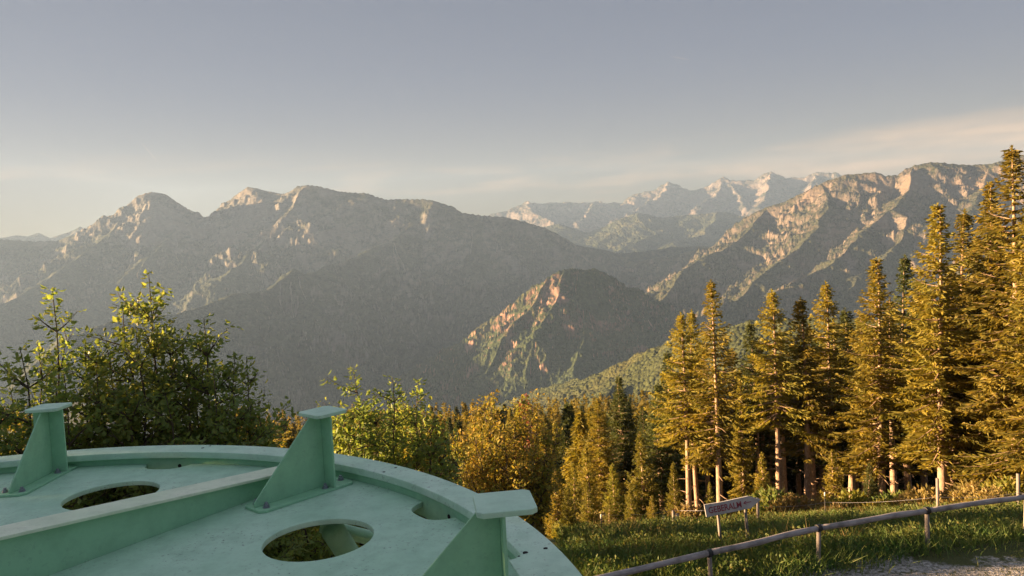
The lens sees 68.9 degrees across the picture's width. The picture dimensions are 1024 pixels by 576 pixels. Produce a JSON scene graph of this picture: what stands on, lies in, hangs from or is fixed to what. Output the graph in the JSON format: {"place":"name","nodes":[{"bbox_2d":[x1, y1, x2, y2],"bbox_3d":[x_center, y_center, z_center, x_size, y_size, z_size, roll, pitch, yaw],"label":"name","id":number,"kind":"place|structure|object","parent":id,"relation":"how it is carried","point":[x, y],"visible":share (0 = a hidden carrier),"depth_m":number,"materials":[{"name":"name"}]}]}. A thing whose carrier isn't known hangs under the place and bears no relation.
{"place":"outdoors","nodes":[
{"label":"outdoors","id":0,"kind":"place"},
{"bbox_2d":[0,227,82,241],"bbox_3d":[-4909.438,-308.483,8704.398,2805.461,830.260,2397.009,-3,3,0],"label":"mountain","id":1,"kind":"structure","parent":0,"point":[37,237],"depth_m":8478.97,"materials":[{"name":"grey stone"}]},
{"bbox_2d":[0,185,708,433],"bbox_3d":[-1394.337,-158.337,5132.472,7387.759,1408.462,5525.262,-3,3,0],"label":"mountain","id":2,"kind":"structure","parent":0,"point":[307,289],"depth_m":5096.03,"materials":[{"name":"grey stone"}]},
{"bbox_2d":[0,0,1023,237],"label":"sky","id":3,"kind":"structure","parent":0,"point":[476,107],"materials":[{"name":"blue"}]},
{"bbox_2d":[1,400,1023,575],"bbox_3d":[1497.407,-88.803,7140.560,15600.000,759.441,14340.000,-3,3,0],"label":"ground","id":4,"kind":"structure","parent":0,"point":[963,564],"depth_m":18.98,"materials":[{"name":"soil"}]},
{"bbox_2d":[0,284,141,509],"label":"maple tree","id":5,"kind":"object","parent":4,"relation":"on","point":[8,443],"visible":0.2,"depth_m":10.20,"materials":[{"name":"green plant"}]},
{"bbox_2d":[63,487,135,507],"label":"maple tree","id":6,"kind":"object","parent":4,"relation":"on","point":[111,491],"visible":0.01,"depth_m":10.31,"materials":[{"name":"green plant"}]},
{"bbox_2d":[63,269,243,509],"bbox_3d":[-5.213,4.198,11.035,3.180,8.959,3.416,-3,3,0],"label":"maple tree","id":7,"kind":"object","parent":4,"relation":"on","point":[125,406],"visible":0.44,"depth_m":10.48,"materials":[{"name":"green plant"}]},
{"bbox_2d":[133,313,314,561],"bbox_3d":[-4.324,4.495,10.891,3.149,8.290,3.396,-3,3,0],"label":"maple tree","id":8,"kind":"object","parent":4,"relation":"on","point":[225,430],"visible":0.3,"depth_m":10.75,"materials":[{"name":"green plant"}]},
{"bbox_2d":[0,402,581,575],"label":"steel platform","id":9,"kind":"structure","parent":4,"relation":"on","point":[219,510],"depth_m":4.53,"materials":[{"name":"paint"}]},
{"bbox_2d":[266,478,450,561],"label":"maple tree","id":10,"kind":"object","parent":4,"relation":"on","point":[321,550],"visible":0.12,"depth_m":11.64,"materials":[{"name":"green plant"}]},
{"bbox_2d":[312,365,484,556],"bbox_3d":[-2.143,4.839,13.172,2.858,7.121,3.066,-1,4,36],"label":"maple tree","id":11,"kind":"object","parent":4,"relation":"on","point":[397,440],"visible":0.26,"depth_m":12.97,"materials":[{"name":"green plant"}]},
{"bbox_2d":[421,414,456,483],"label":"spruce tree","id":12,"kind":"object","parent":4,"relation":"on","point":[442,434],"visible":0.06,"depth_m":76.97,"materials":[{"name":"green plant"}]},
{"bbox_2d":[445,417,453,455],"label":"spruce tree","id":13,"kind":"object","parent":4,"relation":"on","point":[449,427],"visible":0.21,"depth_m":188.33,"materials":[{"name":"green plant"}]},
{"bbox_2d":[450,420,466,482],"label":"spruce tree","id":14,"kind":"object","parent":4,"relation":"on","point":[458,425],"visible":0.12,"depth_m":96.76,"materials":[{"name":"green plant"}]},
{"bbox_2d":[470,407,494,482],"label":"spruce tree","id":15,"kind":"object","parent":4,"relation":"on","point":[481,419],"visible":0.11,"depth_m":79.92,"materials":[{"name":"green plant"}]},
{"bbox_2d":[236,389,740,449],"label":"wood","id":16,"kind":"object","parent":4,"relation":"on","point":[575,403],"visible":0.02,"depth_m":250.14,"materials":[{"name":"green plant"}]},
{"bbox_2d":[482,410,512,478],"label":"spruce tree","id":17,"kind":"object","parent":4,"relation":"on","point":[501,419],"visible":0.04,"depth_m":66.76,"materials":[{"name":"green plant"}]},
{"bbox_2d":[441,388,568,530],"bbox_3d":[-0.136,5.931,23.416,4.053,5.420,3.477,-3,3,0],"label":"autumn tree","id":18,"kind":"object","parent":4,"relation":"on","point":[525,471],"visible":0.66,"depth_m":23.02,"materials":[{"name":"green plant"}]},
{"bbox_2d":[509,393,537,526],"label":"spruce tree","id":19,"kind":"object","parent":4,"relation":"on","point":[519,402],"visible":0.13,"depth_m":24.69,"materials":[{"name":"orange plant"}]},
{"bbox_2d":[535,426,565,537],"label":"spruce tree","id":20,"kind":"object","parent":4,"relation":"on","point":[539,525],"visible":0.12,"depth_m":62.52,"materials":[{"name":"green plant"}]},
{"bbox_2d":[542,469,566,538],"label":"spruce tree","id":21,"kind":"object","parent":4,"relation":"on","point":[555,516],"visible":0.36,"depth_m":44.59,"materials":[{"name":"green plant"}]},
{"bbox_2d":[553,423,575,490],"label":"spruce tree","id":22,"kind":"object","parent":4,"relation":"on","point":[567,444],"visible":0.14,"depth_m":70.49,"materials":[{"name":"green plant"}]},
{"bbox_2d":[558,402,574,452],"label":"spruce tree","id":23,"kind":"object","parent":4,"relation":"on","point":[568,408],"visible":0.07,"depth_m":77.51,"materials":[{"name":"green plant"}]},
{"bbox_2d":[556,487,581,530],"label":"spruce tree","id":24,"kind":"object","parent":4,"relation":"on","point":[569,517],"visible":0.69,"depth_m":29.41,"materials":[{"name":"green plant"}]},
{"bbox_2d":[557,464,587,523],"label":"spruce tree","id":25,"kind":"object","parent":4,"relation":"on","point":[574,492],"visible":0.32,"depth_m":36.44,"materials":[{"name":"green plant"}]},
{"bbox_2d":[560,410,594,514],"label":"spruce tree","id":26,"kind":"object","parent":4,"relation":"on","point":[580,429],"visible":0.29,"depth_m":56.32,"materials":[{"name":"green plant"}]},
{"bbox_2d":[578,483,600,526],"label":"larch tree","id":27,"kind":"object","parent":4,"relation":"on","point":[590,513],"visible":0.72,"depth_m":31.35,"materials":[{"name":"plant"}]},
{"bbox_2d":[576,445,605,512],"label":"spruce tree","id":28,"kind":"object","parent":4,"relation":"on","point":[587,473],"visible":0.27,"depth_m":43.41,"materials":[{"name":"green plant"}]},
{"bbox_2d":[586,406,601,443],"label":"spruce tree","id":29,"kind":"object","parent":4,"relation":"on","point":[590,409],"visible":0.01,"depth_m":68.88,"materials":[{"name":"green plant"}]},
{"bbox_2d":[576,398,634,515],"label":"spruce tree","id":30,"kind":"object","parent":4,"relation":"on","point":[599,453],"visible":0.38,"depth_m":52.11,"materials":[{"name":"green plant"}]},
{"bbox_2d":[603,498,618,523],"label":"spruce tree","id":31,"kind":"object","parent":4,"relation":"on","point":[609,512],"visible":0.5,"depth_m":32.35,"materials":[{"name":"green plant"}]},
{"bbox_2d":[599,463,627,520],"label":"larch tree","id":32,"kind":"object","parent":4,"relation":"on","point":[616,505],"visible":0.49,"depth_m":37.26,"materials":[{"name":"green plant"}]},
{"bbox_2d":[605,375,645,517],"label":"spruce tree","id":33,"kind":"object","parent":4,"relation":"on","point":[619,420],"visible":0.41,"depth_m":57.82,"materials":[{"name":"green plant"}]},
{"bbox_2d":[623,487,641,524],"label":"larch tree","id":34,"kind":"object","parent":4,"relation":"on","point":[633,513],"visible":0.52,"depth_m":33.20,"materials":[{"name":"plant"}]},
{"bbox_2d":[620,407,655,503],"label":"spruce tree","id":35,"kind":"object","parent":4,"relation":"on","point":[641,420],"visible":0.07,"depth_m":61.75,"materials":[{"name":"green plant"}]},
{"bbox_2d":[623,432,666,520],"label":"larch tree","id":36,"kind":"object","parent":4,"relation":"on","point":[646,491],"visible":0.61,"depth_m":37.92,"materials":[{"name":"green plant"}]},
{"bbox_2d":[644,495,658,522],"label":"spruce tree","id":37,"kind":"object","parent":4,"relation":"on","point":[652,510],"visible":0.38,"depth_m":34.09,"materials":[{"name":"green plant"}]},
{"bbox_2d":[629,383,692,517],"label":"spruce tree","id":38,"kind":"object","parent":4,"relation":"on","point":[658,456],"visible":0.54,"depth_m":53.36,"materials":[{"name":"green plant"}]},
{"bbox_2d":[638,350,698,501],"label":"spruce tree","id":39,"kind":"object","parent":4,"relation":"on","point":[667,355],"visible":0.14,"depth_m":55.05,"materials":[{"name":"green plant"}]},
{"bbox_2d":[641,376,704,515],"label":"spruce tree","id":40,"kind":"object","parent":4,"relation":"on","point":[684,495],"visible":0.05,"depth_m":59.24,"materials":[{"name":"green plant"}]},
{"bbox_2d":[662,462,687,516],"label":"larch tree","id":41,"kind":"object","parent":4,"relation":"on","point":[673,499],"visible":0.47,"depth_m":40.78,"materials":[{"name":"green plant"}]},
{"bbox_2d":[663,503,703,520],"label":"shrub","id":42,"kind":"object","parent":4,"relation":"on","point":[692,512],"visible":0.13,"depth_m":39.84,"materials":[{"name":"green plant"}]},
{"bbox_2d":[643,312,724,515],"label":"spruce tree","id":43,"kind":"object","parent":4,"relation":"on","point":[672,436],"visible":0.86,"depth_m":46.34,"materials":[{"name":"green plant"}]},
{"bbox_2d":[685,467,711,512],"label":"spruce tree","id":44,"kind":"object","parent":4,"relation":"on","point":[702,495],"visible":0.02,"depth_m":68.47,"materials":[{"name":"green plant"}]},
{"bbox_2d":[670,309,728,516],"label":"spruce tree","id":45,"kind":"object","parent":4,"relation":"on","point":[692,317],"visible":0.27,"depth_m":47.88,"materials":[{"name":"green plant"}]},
{"bbox_2d":[687,341,722,501],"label":"spruce tree","id":46,"kind":"object","parent":4,"relation":"on","point":[707,477],"visible":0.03,"depth_m":57.01,"materials":[{"name":"green plant"}]},
{"bbox_2d":[703,482,716,511],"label":"spruce tree","id":47,"kind":"object","parent":4,"relation":"on","point":[710,497],"visible":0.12,"depth_m":40.39,"materials":[{"name":"green plant"}]},
{"bbox_2d":[676,279,758,501],"bbox_3d":[12.492,7.513,45.645,4.854,16.274,3.521,-2,3,14],"label":"spruce tree","id":48,"kind":"object","parent":4,"relation":"on","point":[700,455],"visible":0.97,"depth_m":44.95,"materials":[{"name":"green plant"}]},
{"bbox_2d":[692,367,746,500],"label":"spruce tree","id":49,"kind":"object","parent":4,"relation":"on","point":[712,471],"visible":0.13,"depth_m":58.10,"materials":[{"name":"green plant"}]},
{"bbox_2d":[699,446,754,513],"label":"spruce tree","id":50,"kind":"object","parent":4,"relation":"on","point":[726,490],"visible":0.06,"depth_m":60.13,"materials":[{"name":"green plant"}]},
{"bbox_2d":[712,348,750,496],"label":"spruce tree","id":51,"kind":"object","parent":4,"relation":"on","point":[730,387],"visible":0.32,"depth_m":55.07,"materials":[{"name":"green plant"}]},
{"bbox_2d":[704,496,760,546],"bbox_3d":[6.224,6.788,21.031,1.593,1.886,0.131,-3,3,1],"label":"arrow sign","id":52,"kind":"object","parent":4,"relation":"on","point":[744,503],"visible":0.99,"depth_m":20.95,"materials":[{"name":"grey wood"}]},
{"bbox_2d":[723,374,757,499],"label":"spruce tree","id":53,"kind":"object","parent":4,"relation":"on","point":[736,479],"visible":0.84,"depth_m":44.63,"materials":[{"name":"green plant"}]},
{"bbox_2d":[725,492,766,518],"bbox_3d":[12.845,12.197,39.821,3.628,2.382,4.440,-6,4,-40],"label":"shrub","id":54,"kind":"object","parent":4,"relation":"on","point":[739,512],"visible":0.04,"depth_m":39.60,"materials":[{"name":"green plant"}]},
{"bbox_2d":[723,320,780,487],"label":"spruce tree","id":55,"kind":"object","parent":4,"relation":"on","point":[757,436],"visible":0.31,"depth_m":53.88,"materials":[{"name":"green plant"}]},
{"bbox_2d":[740,340,773,487],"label":"spruce tree","id":56,"kind":"object","parent":4,"relation":"on","point":[759,352],"visible":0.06,"depth_m":56.61,"materials":[{"name":"green plant"}]},
{"bbox_2d":[751,451,771,502],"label":"spruce tree","id":57,"kind":"object","parent":4,"relation":"on","point":[759,482],"visible":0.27,"depth_m":43.40,"materials":[{"name":"green plant"}]},
{"bbox_2d":[728,384,801,494],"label":"spruce tree","id":58,"kind":"object","parent":4,"relation":"on","point":[770,465],"visible":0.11,"depth_m":59.53,"materials":[{"name":"green plant"}]},
{"bbox_2d":[740,484,799,515],"bbox_3d":[13.727,11.867,39.238,4.137,2.915,5.087,-1,4,31],"label":"shrub","id":59,"kind":"object","parent":4,"relation":"on","point":[775,492],"visible":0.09,"depth_m":39.47,"materials":[{"name":"green plant"}]},
{"bbox_2d":[729,289,820,496],"bbox_3d":[15.499,7.516,44.611,5.180,15.144,3.931,-3,3,6],"label":"spruce tree","id":60,"kind":"object","parent":4,"relation":"on","point":[777,361],"visible":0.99,"depth_m":43.81,"materials":[{"name":"green plant"}]},
{"bbox_2d":[757,329,799,493],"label":"spruce tree","id":61,"kind":"object","parent":4,"relation":"on","point":[784,472],"visible":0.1,"depth_m":53.36,"materials":[{"name":"green plant"}]},
{"bbox_2d":[551,499,1023,575],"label":"grass","id":62,"kind":"structure","parent":4,"relation":"on","point":[978,535],"depth_m":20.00,"materials":[{"name":"green plant"}]},
{"bbox_2d":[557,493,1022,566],"bbox_3d":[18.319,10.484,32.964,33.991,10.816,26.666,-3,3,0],"label":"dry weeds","id":63,"kind":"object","parent":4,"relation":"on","point":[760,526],"visible":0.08,"depth_m":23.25,"materials":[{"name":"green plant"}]},
{"bbox_2d":[762,492,823,515],"bbox_3d":[14.453,11.571,38.156,3.324,2.258,4.208,-2,3,20],"label":"shrub","id":64,"kind":"object","parent":4,"relation":"on","point":[784,503],"visible":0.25,"depth_m":38.21,"materials":[{"name":"green plant"}]},
{"bbox_2d":[784,342,803,499],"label":"spruce tree","id":65,"kind":"object","parent":4,"relation":"on","point":[798,485],"visible":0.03,"depth_m":56.99,"materials":[{"name":"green plant"}]},
{"bbox_2d":[773,439,828,497],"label":"spruce tree","id":66,"kind":"object","parent":4,"relation":"on","point":[791,487],"visible":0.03,"depth_m":61.72,"materials":[{"name":"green plant"}]},
{"bbox_2d":[786,434,817,488],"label":"spruce tree","id":67,"kind":"object","parent":4,"relation":"on","point":[794,477],"visible":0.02,"depth_m":60.08,"materials":[{"name":"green plant"}]},
{"bbox_2d":[765,297,848,498],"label":"spruce tree","id":68,"kind":"object","parent":4,"relation":"on","point":[817,422],"visible":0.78,"depth_m":43.99,"materials":[{"name":"green plant"}]},
{"bbox_2d":[793,323,824,502],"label":"spruce tree","id":69,"kind":"object","parent":4,"relation":"on","point":[813,477],"visible":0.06,"depth_m":53.70,"materials":[{"name":"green plant"}]},
{"bbox_2d":[596,493,1023,575],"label":"rail fence","id":70,"kind":"object","parent":4,"relation":"on","point":[818,529],"visible":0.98,"depth_m":19.01,"materials":[{"name":"brown wood"}]},
{"bbox_2d":[600,473,1019,529],"bbox_3d":[11.327,8.113,27.424,16.059,4.195,4.993,-3,3,6],"label":"wire fence","id":71,"kind":"object","parent":4,"relation":"on","point":[937,490],"visible":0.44,"depth_m":26.57,"materials":[{"name":"metal"}]},
{"bbox_2d":[780,342,848,497],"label":"spruce tree","id":72,"kind":"object","parent":4,"relation":"on","point":[818,463],"visible":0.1,"depth_m":56.13,"materials":[{"name":"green plant"}]},
{"bbox_2d":[804,495,829,507],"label":"shrub","id":73,"kind":"object","parent":4,"relation":"on","point":[817,499],"visible":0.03,"depth_m":39.76,"materials":[{"name":"green plant"}]},
{"bbox_2d":[783,281,862,496],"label":"spruce tree","id":74,"kind":"object","parent":4,"relation":"on","point":[832,357],"visible":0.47,"depth_m":46.37,"materials":[{"name":"green plant"}]},
{"bbox_2d":[817,449,849,503],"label":"spruce tree","id":75,"kind":"object","parent":4,"relation":"on","point":[833,479],"visible":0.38,"depth_m":42.04,"materials":[{"name":"green plant"}]},
{"bbox_2d":[816,500,857,511],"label":"shrub","id":76,"kind":"object","parent":4,"relation":"on","point":[836,506],"visible":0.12,"depth_m":35.67,"materials":[{"name":"green plant"}]},
{"bbox_2d":[803,441,872,501],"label":"spruce tree","id":77,"kind":"object","parent":4,"relation":"on","point":[845,483],"depth_m":61.89,"materials":[{"name":"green plant"}]},
{"bbox_2d":[815,307,864,509],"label":"spruce tree","id":78,"kind":"object","parent":4,"relation":"on","point":[845,315],"visible":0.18,"depth_m":47.65,"materials":[{"name":"green plant"}]},
{"bbox_2d":[820,320,864,495],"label":"spruce tree","id":79,"kind":"object","parent":4,"relation":"on","point":[826,365],"visible":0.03,"depth_m":51.09,"materials":[{"name":"green plant"}]},
{"bbox_2d":[822,486,877,509],"bbox_3d":[17.366,11.345,38.401,3.270,2.304,4.020,-4,3,-12],"label":"shrub","id":80,"kind":"object","parent":4,"relation":"on","point":[851,500],"visible":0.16,"depth_m":38.15,"materials":[{"name":"green plant"}]},
{"bbox_2d":[844,324,876,492],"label":"spruce tree","id":81,"kind":"object","parent":4,"relation":"on","point":[856,483],"visible":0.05,"depth_m":55.41,"materials":[{"name":"green plant"}]},
{"bbox_2d":[846,316,876,501],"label":"spruce tree","id":82,"kind":"object","parent":4,"relation":"on","point":[855,329],"visible":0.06,"depth_m":51.07,"materials":[{"name":"green plant"}]},
{"bbox_2d":[860,463,881,503],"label":"spruce tree","id":83,"kind":"object","parent":4,"relation":"on","point":[871,489],"visible":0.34,"depth_m":40.40,"materials":[{"name":"green plant"}]},
{"bbox_2d":[856,498,895,510],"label":"shrub","id":84,"kind":"object","parent":4,"relation":"on","point":[876,502],"visible":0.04,"depth_m":35.80,"materials":[{"name":"green plant"}]},
{"bbox_2d":[818,257,935,495],"bbox_3d":[20.214,6.130,42.469,6.185,15.848,5.046,-4,3,-11],"label":"spruce tree","id":85,"kind":"object","parent":4,"relation":"on","point":[865,399],"visible":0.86,"depth_m":41.59,"materials":[{"name":"green plant"}]},
{"bbox_2d":[861,318,917,492],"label":"spruce tree","id":86,"kind":"object","parent":4,"relation":"on","point":[896,443],"visible":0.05,"depth_m":55.52,"materials":[{"name":"green plant"}]},
{"bbox_2d":[844,354,936,502],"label":"spruce tree","id":87,"kind":"object","parent":4,"relation":"on","point":[915,479],"visible":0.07,"depth_m":56.44,"materials":[{"name":"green plant"}]},
{"bbox_2d":[871,489,917,505],"bbox_3d":[19.740,11.284,38.131,3.005,2.041,3.805,-4,3,-23],"label":"shrub","id":88,"kind":"object","parent":4,"relation":"on","point":[887,496],"visible":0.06,"depth_m":38.70,"materials":[{"name":"green plant"}]},
{"bbox_2d":[872,297,918,493],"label":"spruce tree","id":89,"kind":"object","parent":4,"relation":"on","point":[894,481],"visible":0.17,"depth_m":49.43,"materials":[{"name":"green plant"}]},
{"bbox_2d":[875,253,935,491],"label":"spruce tree","id":90,"kind":"object","parent":4,"relation":"on","point":[905,263],"visible":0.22,"depth_m":51.36,"materials":[{"name":"green plant"}]},
{"bbox_2d":[891,483,950,507],"bbox_3d":[20.482,10.625,36.863,4.018,2.156,3.282,-5,4,-37],"label":"shrub","id":91,"kind":"object","parent":4,"relation":"on","point":[905,496],"visible":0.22,"depth_m":36.72,"materials":[{"name":"green plant"}]},
{"bbox_2d":[909,276,936,497],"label":"spruce tree","id":92,"kind":"object","parent":4,"relation":"on","point":[924,480],"visible":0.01,"depth_m":53.30,"materials":[{"name":"green plant"}]},
{"bbox_2d":[869,202,1000,495],"bbox_3d":[22.173,4.306,40.120,6.786,17.664,5.536,-4,3,-17],"label":"spruce tree","id":93,"kind":"object","parent":4,"relation":"on","point":[930,380],"visible":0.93,"depth_m":39.20,"materials":[{"name":"green plant"}]},
{"bbox_2d":[925,208,987,422],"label":"spruce tree","id":94,"kind":"object","parent":4,"relation":"on","point":[964,218],"visible":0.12,"depth_m":45.12,"materials":[{"name":"green plant"}]},
{"bbox_2d":[928,264,985,486],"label":"spruce tree","id":95,"kind":"object","parent":4,"relation":"on","point":[950,325],"visible":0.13,"depth_m":40.78,"materials":[{"name":"green plant"}]},
{"bbox_2d":[940,478,989,503],"bbox_3d":[22.369,10.144,35.424,4.052,2.322,3.295,-1,4,34],"label":"shrub","id":96,"kind":"object","parent":4,"relation":"on","point":[958,496],"visible":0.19,"depth_m":35.62,"materials":[{"name":"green plant"}]},
{"bbox_2d":[921,181,1022,505],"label":"spruce tree","id":97,"kind":"object","parent":4,"relation":"on","point":[979,437],"visible":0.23,"depth_m":39.47,"materials":[{"name":"green plant"}]},
{"bbox_2d":[943,145,1023,478],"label":"spruce tree","id":98,"kind":"object","parent":4,"relation":"on","point":[973,350],"visible":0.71,"depth_m":36.87,"materials":[{"name":"green plant"}]},
{"bbox_2d":[944,208,1023,492],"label":"spruce tree","id":99,"kind":"object","parent":4,"relation":"on","point":[1012,462],"visible":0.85,"depth_m":35.72,"materials":[{"name":"green plant"}]},
{"bbox_2d":[963,484,1010,503],"bbox_3d":[20.493,9.096,31.835,2.224,1.511,2.816,-1,4,26],"label":"shrub","id":100,"kind":"object","parent":4,"relation":"on","point":[985,492],"visible":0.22,"depth_m":31.78,"materials":[{"name":"green plant"}]},
{"bbox_2d":[974,475,1023,498],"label":"shrub","id":101,"kind":"object","parent":4,"relation":"on","point":[999,482],"visible":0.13,"depth_m":34.07,"materials":[{"name":"green plant"}]},
{"bbox_2d":[399,268,699,420],"bbox_3d":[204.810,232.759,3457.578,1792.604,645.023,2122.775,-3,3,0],"label":"hill","id":102,"kind":"structure","parent":0,"point":[562,326],"depth_m":3126.48,"materials":[{"name":"grey stone"}]},
{"bbox_2d":[543,212,744,252],"bbox_3d":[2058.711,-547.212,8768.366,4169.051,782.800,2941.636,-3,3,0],"label":"hills","id":103,"kind":"structure","parent":0,"point":[637,232],"depth_m":8926.88,"materials":[{"name":"grey stone"}]},
{"bbox_2d":[483,172,841,232],"bbox_3d":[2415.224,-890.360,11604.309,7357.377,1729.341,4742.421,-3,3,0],"label":"mountain","id":104,"kind":"structure","parent":0,"point":[745,198],"depth_m":11937.07,"materials":[{"name":"grey stone"}]},
{"bbox_2d":[489,317,955,414],"bbox_3d":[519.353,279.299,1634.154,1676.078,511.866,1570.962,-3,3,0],"label":"hills","id":105,"kind":"structure","parent":0,"point":[638,372],"depth_m":1519.91,"materials":[{"name":"green plant"}]},
{"bbox_2d":[619,155,1023,331],"bbox_3d":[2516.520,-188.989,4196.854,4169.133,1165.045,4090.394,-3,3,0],"label":"mountain","id":106,"kind":"structure","parent":0,"point":[837,234],"depth_m":4369.58,"materials":[{"name":"grey stone"}]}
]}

